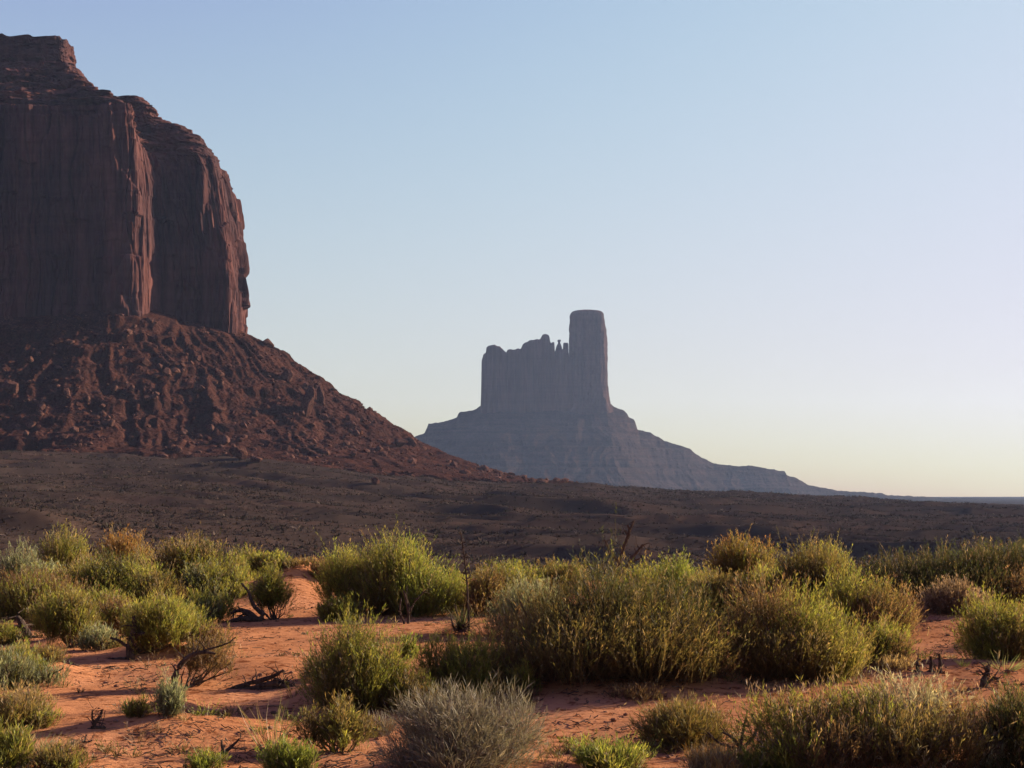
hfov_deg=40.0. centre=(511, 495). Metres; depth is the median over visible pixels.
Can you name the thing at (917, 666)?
dead stub
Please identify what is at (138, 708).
cushion plant
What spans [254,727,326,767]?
green tuft
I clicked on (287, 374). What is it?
boulder
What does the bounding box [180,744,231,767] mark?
green tuft
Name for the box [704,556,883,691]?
rabbitbrush
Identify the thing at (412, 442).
boulder
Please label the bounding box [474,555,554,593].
rabbitbrush
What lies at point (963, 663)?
green grass
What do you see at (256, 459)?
boulder
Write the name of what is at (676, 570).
rabbitbrush
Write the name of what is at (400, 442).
boulder
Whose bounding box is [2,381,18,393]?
boulder
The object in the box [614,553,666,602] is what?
rabbitbrush
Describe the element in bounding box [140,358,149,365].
boulder
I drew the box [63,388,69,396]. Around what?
boulder
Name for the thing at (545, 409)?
butte
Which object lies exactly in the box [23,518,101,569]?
rabbitbrush
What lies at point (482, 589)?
rabbitbrush
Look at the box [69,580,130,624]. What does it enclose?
rabbitbrush
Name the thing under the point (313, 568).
growth
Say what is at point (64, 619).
rabbitbrush
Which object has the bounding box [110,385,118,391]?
boulder
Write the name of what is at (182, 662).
arched snag
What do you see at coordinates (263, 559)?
rabbitbrush
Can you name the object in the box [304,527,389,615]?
rabbitbrush
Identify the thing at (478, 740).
dry shrub
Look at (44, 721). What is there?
cushion plant
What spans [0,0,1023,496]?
sky
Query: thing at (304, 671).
growth
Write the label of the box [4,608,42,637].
dead stump
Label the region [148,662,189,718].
sage tuft
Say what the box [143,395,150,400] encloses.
boulder
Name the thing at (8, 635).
rabbitbrush
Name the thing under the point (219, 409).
boulder
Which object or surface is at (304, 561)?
growth
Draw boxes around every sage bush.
[0,537,44,583]
[0,633,74,691]
[176,550,258,601]
[482,570,566,639]
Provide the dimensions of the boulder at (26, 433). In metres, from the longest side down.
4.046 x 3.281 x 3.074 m
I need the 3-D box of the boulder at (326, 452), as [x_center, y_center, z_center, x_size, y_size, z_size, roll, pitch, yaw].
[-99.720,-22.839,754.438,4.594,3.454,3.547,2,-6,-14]
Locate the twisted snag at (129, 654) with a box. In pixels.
[97,616,156,659]
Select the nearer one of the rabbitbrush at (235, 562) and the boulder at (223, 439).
the rabbitbrush at (235, 562)
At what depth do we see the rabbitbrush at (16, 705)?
9.96 m
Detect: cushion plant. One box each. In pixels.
[20,706,57,730]
[120,692,156,719]
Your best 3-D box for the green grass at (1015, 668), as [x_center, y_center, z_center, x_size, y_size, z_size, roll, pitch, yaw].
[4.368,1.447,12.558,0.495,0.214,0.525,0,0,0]
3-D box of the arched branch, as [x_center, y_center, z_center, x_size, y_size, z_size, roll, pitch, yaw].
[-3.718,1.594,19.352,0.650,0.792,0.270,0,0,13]
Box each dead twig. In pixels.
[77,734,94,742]
[86,697,105,728]
[220,737,248,757]
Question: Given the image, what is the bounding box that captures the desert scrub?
[0,450,1023,579]
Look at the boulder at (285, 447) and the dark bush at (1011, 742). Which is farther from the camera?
the boulder at (285, 447)
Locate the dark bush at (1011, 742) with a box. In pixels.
[947,651,1023,767]
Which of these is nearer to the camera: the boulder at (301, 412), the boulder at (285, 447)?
the boulder at (285, 447)
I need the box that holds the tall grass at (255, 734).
[234,695,309,748]
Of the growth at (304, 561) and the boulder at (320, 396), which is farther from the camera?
the boulder at (320, 396)
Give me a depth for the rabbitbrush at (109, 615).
16.37 m
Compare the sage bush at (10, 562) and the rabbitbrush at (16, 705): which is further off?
the sage bush at (10, 562)
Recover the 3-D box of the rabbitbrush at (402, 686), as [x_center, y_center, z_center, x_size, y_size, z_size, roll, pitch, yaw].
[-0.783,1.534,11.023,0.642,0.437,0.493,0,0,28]
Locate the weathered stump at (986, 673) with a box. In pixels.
[975,661,1001,687]
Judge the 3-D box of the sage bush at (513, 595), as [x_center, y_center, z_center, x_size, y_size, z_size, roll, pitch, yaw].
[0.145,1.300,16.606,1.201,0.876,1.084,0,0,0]
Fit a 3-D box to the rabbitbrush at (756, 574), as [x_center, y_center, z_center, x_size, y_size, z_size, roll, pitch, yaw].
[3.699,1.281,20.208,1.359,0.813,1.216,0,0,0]
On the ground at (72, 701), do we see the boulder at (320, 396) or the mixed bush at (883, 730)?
the mixed bush at (883, 730)
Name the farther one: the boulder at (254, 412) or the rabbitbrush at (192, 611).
the boulder at (254, 412)
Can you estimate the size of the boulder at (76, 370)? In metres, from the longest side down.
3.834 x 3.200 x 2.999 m
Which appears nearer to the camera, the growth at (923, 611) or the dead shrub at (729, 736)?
the dead shrub at (729, 736)
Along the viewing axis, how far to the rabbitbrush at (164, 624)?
14.38 m
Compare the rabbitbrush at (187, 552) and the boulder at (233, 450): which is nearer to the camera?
the rabbitbrush at (187, 552)
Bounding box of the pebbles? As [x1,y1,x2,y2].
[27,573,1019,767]
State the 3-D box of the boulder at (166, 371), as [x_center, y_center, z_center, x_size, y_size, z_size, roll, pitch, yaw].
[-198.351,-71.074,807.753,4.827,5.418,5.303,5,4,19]
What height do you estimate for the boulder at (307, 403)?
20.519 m
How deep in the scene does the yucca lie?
16.80 m
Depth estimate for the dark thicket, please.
19.07 m
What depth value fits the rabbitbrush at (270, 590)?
19.61 m
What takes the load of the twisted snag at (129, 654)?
on the ground at (72, 701)
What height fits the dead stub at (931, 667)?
0.166 m
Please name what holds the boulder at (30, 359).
on the mesa
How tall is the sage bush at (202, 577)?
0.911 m
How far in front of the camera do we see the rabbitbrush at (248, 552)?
30.80 m
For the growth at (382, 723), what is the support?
on the ground at (72, 701)
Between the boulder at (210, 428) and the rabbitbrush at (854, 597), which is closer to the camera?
the rabbitbrush at (854, 597)
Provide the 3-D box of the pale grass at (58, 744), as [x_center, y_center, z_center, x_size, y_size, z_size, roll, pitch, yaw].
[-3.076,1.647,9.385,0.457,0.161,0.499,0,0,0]
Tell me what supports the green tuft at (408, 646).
on the ground at (72, 701)
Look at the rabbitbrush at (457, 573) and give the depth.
20.18 m
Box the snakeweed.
[624,690,742,750]
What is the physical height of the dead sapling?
1.405 m
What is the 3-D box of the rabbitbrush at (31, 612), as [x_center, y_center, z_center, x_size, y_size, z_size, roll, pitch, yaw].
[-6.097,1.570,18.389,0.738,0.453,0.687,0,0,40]
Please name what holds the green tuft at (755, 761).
on the ground at (72, 701)
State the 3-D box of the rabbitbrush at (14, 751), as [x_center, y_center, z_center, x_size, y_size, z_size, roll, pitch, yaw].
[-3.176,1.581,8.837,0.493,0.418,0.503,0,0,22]
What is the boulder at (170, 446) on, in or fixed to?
on the mesa
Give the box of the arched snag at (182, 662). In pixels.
[171,630,241,690]
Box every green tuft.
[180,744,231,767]
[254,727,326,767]
[393,630,423,660]
[566,728,659,767]
[725,735,807,767]
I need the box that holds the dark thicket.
[833,528,1023,614]
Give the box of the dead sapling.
[600,519,653,579]
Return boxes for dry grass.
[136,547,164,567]
[672,735,753,767]
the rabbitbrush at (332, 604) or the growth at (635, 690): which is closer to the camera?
the growth at (635, 690)
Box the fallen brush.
[227,664,297,689]
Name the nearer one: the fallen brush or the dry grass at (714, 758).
the dry grass at (714, 758)
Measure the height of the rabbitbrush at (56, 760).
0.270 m
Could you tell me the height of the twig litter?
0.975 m
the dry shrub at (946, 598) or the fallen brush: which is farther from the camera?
the dry shrub at (946, 598)
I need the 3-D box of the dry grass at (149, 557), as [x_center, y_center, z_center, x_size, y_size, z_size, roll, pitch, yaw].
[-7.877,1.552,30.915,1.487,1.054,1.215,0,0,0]
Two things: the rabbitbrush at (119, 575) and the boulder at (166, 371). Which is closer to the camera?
the rabbitbrush at (119, 575)
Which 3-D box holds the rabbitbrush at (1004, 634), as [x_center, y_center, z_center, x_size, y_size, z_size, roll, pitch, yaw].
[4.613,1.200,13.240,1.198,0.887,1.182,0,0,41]
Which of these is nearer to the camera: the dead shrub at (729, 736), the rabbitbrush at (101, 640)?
the dead shrub at (729, 736)
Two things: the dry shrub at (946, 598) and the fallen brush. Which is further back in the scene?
the dry shrub at (946, 598)
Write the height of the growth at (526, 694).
0.215 m
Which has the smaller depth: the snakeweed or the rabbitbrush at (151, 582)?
the snakeweed
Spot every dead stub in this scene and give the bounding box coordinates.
[905,650,923,671]
[923,656,940,673]
[933,652,943,672]
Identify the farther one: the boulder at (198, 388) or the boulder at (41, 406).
the boulder at (198, 388)
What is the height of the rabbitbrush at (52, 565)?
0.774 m
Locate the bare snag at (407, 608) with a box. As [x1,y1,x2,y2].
[399,584,434,623]
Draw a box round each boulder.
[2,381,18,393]
[23,430,28,436]
[24,421,35,428]
[26,356,33,362]
[36,402,45,410]
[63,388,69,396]
[69,426,78,432]
[73,368,79,373]
[108,419,114,426]
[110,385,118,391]
[128,384,134,390]
[128,435,134,440]
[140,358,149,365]
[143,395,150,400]
[162,367,171,375]
[167,443,175,450]
[174,445,181,452]
[194,384,204,392]
[195,433,202,438]
[206,424,214,432]
[212,435,229,444]
[213,406,225,412]
[229,446,247,455]
[236,450,245,459]
[250,457,262,462]
[251,409,257,416]
[262,338,273,347]
[280,368,292,381]
[282,444,290,450]
[299,410,304,415]
[301,384,314,416]
[317,385,324,403]
[320,413,328,419]
[322,450,329,455]
[345,422,353,427]
[350,450,356,456]
[371,477,379,484]
[372,459,379,466]
[395,438,405,446]
[408,439,416,446]
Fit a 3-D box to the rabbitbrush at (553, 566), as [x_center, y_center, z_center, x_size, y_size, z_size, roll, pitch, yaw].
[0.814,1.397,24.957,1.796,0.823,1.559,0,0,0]
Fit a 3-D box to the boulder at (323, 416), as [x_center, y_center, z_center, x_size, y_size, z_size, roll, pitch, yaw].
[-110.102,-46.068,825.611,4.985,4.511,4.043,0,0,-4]
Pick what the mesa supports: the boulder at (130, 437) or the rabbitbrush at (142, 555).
the boulder at (130, 437)
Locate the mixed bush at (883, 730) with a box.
[704,656,1015,767]
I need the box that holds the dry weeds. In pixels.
[2,579,1022,767]
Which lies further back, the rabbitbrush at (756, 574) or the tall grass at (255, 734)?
the rabbitbrush at (756, 574)
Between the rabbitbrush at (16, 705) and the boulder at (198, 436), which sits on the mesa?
the boulder at (198, 436)
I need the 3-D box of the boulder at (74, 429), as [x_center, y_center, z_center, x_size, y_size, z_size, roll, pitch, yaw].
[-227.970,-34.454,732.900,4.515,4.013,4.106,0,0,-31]
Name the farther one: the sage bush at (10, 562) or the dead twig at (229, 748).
the sage bush at (10, 562)
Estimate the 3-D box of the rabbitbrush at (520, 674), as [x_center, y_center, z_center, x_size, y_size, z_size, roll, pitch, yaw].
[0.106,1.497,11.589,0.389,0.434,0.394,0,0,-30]
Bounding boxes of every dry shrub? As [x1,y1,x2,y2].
[364,667,564,767]
[912,573,1002,617]
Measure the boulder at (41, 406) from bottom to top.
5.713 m
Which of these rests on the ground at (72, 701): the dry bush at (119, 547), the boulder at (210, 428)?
the dry bush at (119, 547)
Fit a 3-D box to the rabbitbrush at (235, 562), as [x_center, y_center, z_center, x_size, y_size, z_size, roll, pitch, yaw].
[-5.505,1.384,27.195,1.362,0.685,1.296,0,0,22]
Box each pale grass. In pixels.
[5,726,73,765]
[31,736,81,753]
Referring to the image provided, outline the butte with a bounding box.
[415,310,998,498]
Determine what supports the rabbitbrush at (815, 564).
on the ground at (72, 701)
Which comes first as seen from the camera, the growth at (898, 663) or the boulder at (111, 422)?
the growth at (898, 663)
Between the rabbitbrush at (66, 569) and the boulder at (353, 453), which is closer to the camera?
the rabbitbrush at (66, 569)
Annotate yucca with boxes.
[418,532,497,639]
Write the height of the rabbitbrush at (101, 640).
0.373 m
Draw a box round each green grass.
[955,657,969,666]
[976,652,1023,670]
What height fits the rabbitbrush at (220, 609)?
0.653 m
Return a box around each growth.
[250,554,321,583]
[292,647,324,682]
[307,556,330,580]
[364,709,402,736]
[493,681,539,706]
[597,679,676,703]
[872,649,922,672]
[908,604,938,621]
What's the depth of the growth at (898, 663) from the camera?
12.41 m
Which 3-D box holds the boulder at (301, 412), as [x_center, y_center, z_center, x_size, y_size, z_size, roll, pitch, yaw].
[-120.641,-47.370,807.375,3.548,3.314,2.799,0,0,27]
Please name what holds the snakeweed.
on the ground at (72, 701)
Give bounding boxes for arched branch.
[228,583,265,622]
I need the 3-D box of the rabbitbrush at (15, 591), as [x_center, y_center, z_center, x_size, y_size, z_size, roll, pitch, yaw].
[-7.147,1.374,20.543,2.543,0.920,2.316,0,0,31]
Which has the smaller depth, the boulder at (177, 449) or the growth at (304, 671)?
the growth at (304, 671)
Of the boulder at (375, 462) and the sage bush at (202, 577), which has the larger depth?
the boulder at (375, 462)
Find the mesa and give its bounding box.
[0,33,578,482]
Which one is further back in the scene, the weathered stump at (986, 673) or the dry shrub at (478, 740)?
the weathered stump at (986, 673)
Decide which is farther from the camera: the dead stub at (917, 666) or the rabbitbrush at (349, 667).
the dead stub at (917, 666)
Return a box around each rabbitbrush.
[0,560,95,623]
[0,620,38,645]
[0,678,65,729]
[0,714,37,767]
[7,550,69,580]
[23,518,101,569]
[23,577,111,651]
[23,601,45,629]
[23,737,98,767]
[27,641,72,667]
[43,557,110,586]
[62,539,169,600]
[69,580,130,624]
[71,620,125,650]
[95,588,140,637]
[113,581,215,662]
[125,541,158,571]
[130,560,191,605]
[144,521,237,586]
[159,594,203,628]
[175,580,241,623]
[175,627,239,687]
[178,617,237,653]
[204,550,254,580]
[227,541,265,580]
[244,552,300,619]
[245,548,300,585]
[282,590,424,719]
[285,690,385,755]
[300,592,365,621]
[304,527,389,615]
[346,515,471,620]
[372,666,455,712]
[403,615,515,703]
[434,561,470,610]
[447,559,513,618]
[459,504,770,708]
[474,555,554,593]
[497,654,542,695]
[526,552,590,593]
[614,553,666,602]
[647,546,707,607]
[679,559,759,616]
[700,524,780,583]
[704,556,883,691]
[736,557,782,607]
[761,527,859,612]
[804,553,928,641]
[848,609,922,665]
[927,579,1023,661]
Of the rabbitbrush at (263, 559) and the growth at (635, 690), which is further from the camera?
the rabbitbrush at (263, 559)
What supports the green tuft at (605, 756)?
on the ground at (72, 701)
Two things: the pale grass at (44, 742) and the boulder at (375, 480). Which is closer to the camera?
the pale grass at (44, 742)
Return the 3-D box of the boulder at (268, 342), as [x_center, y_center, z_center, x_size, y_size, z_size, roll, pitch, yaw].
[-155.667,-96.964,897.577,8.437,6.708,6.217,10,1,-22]
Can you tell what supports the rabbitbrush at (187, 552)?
on the ground at (72, 701)
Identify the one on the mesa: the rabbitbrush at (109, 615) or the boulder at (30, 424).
the boulder at (30, 424)
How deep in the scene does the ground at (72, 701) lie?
277.70 m
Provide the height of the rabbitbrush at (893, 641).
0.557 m
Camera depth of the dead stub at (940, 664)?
12.30 m
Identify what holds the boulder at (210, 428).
on the mesa
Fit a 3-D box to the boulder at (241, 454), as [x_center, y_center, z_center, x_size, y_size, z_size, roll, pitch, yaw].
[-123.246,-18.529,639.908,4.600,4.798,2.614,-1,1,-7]
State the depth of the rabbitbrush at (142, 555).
31.36 m
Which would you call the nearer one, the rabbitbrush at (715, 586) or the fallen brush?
the fallen brush
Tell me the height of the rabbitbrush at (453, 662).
0.715 m
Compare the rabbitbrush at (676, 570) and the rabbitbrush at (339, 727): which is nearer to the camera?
the rabbitbrush at (339, 727)
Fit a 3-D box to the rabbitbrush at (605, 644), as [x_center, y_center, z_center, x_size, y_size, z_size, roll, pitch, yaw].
[0.876,0.876,12.154,2.669,1.646,2.539,0,0,-45]
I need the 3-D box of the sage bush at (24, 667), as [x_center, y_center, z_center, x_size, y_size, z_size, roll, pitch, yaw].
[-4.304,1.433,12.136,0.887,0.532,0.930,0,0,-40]
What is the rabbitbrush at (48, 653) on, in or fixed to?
on the ground at (72, 701)
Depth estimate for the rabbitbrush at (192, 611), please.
17.74 m
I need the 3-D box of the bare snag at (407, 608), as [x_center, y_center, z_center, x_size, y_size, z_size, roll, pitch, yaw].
[-1.307,1.435,18.543,0.583,0.557,0.241,0,0,-41]
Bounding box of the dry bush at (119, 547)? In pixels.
[88,523,153,564]
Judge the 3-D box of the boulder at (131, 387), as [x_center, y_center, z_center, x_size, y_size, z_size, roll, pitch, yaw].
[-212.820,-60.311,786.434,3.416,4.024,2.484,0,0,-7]
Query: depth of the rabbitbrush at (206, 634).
14.65 m
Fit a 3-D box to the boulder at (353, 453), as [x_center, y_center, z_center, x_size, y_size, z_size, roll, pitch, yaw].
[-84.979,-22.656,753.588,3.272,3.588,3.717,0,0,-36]
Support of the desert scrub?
on the ground at (72, 701)
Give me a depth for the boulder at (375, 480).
541.07 m
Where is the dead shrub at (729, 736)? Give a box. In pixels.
[692,710,762,748]
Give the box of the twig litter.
[1,577,1023,767]
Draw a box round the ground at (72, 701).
[0,451,1023,767]
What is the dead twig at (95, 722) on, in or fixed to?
on the ground at (72, 701)
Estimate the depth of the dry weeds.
9.91 m
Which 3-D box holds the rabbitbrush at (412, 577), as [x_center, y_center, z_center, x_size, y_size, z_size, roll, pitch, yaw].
[-1.425,0.988,19.696,1.959,1.483,1.770,0,0,0]
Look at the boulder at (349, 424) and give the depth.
827.08 m

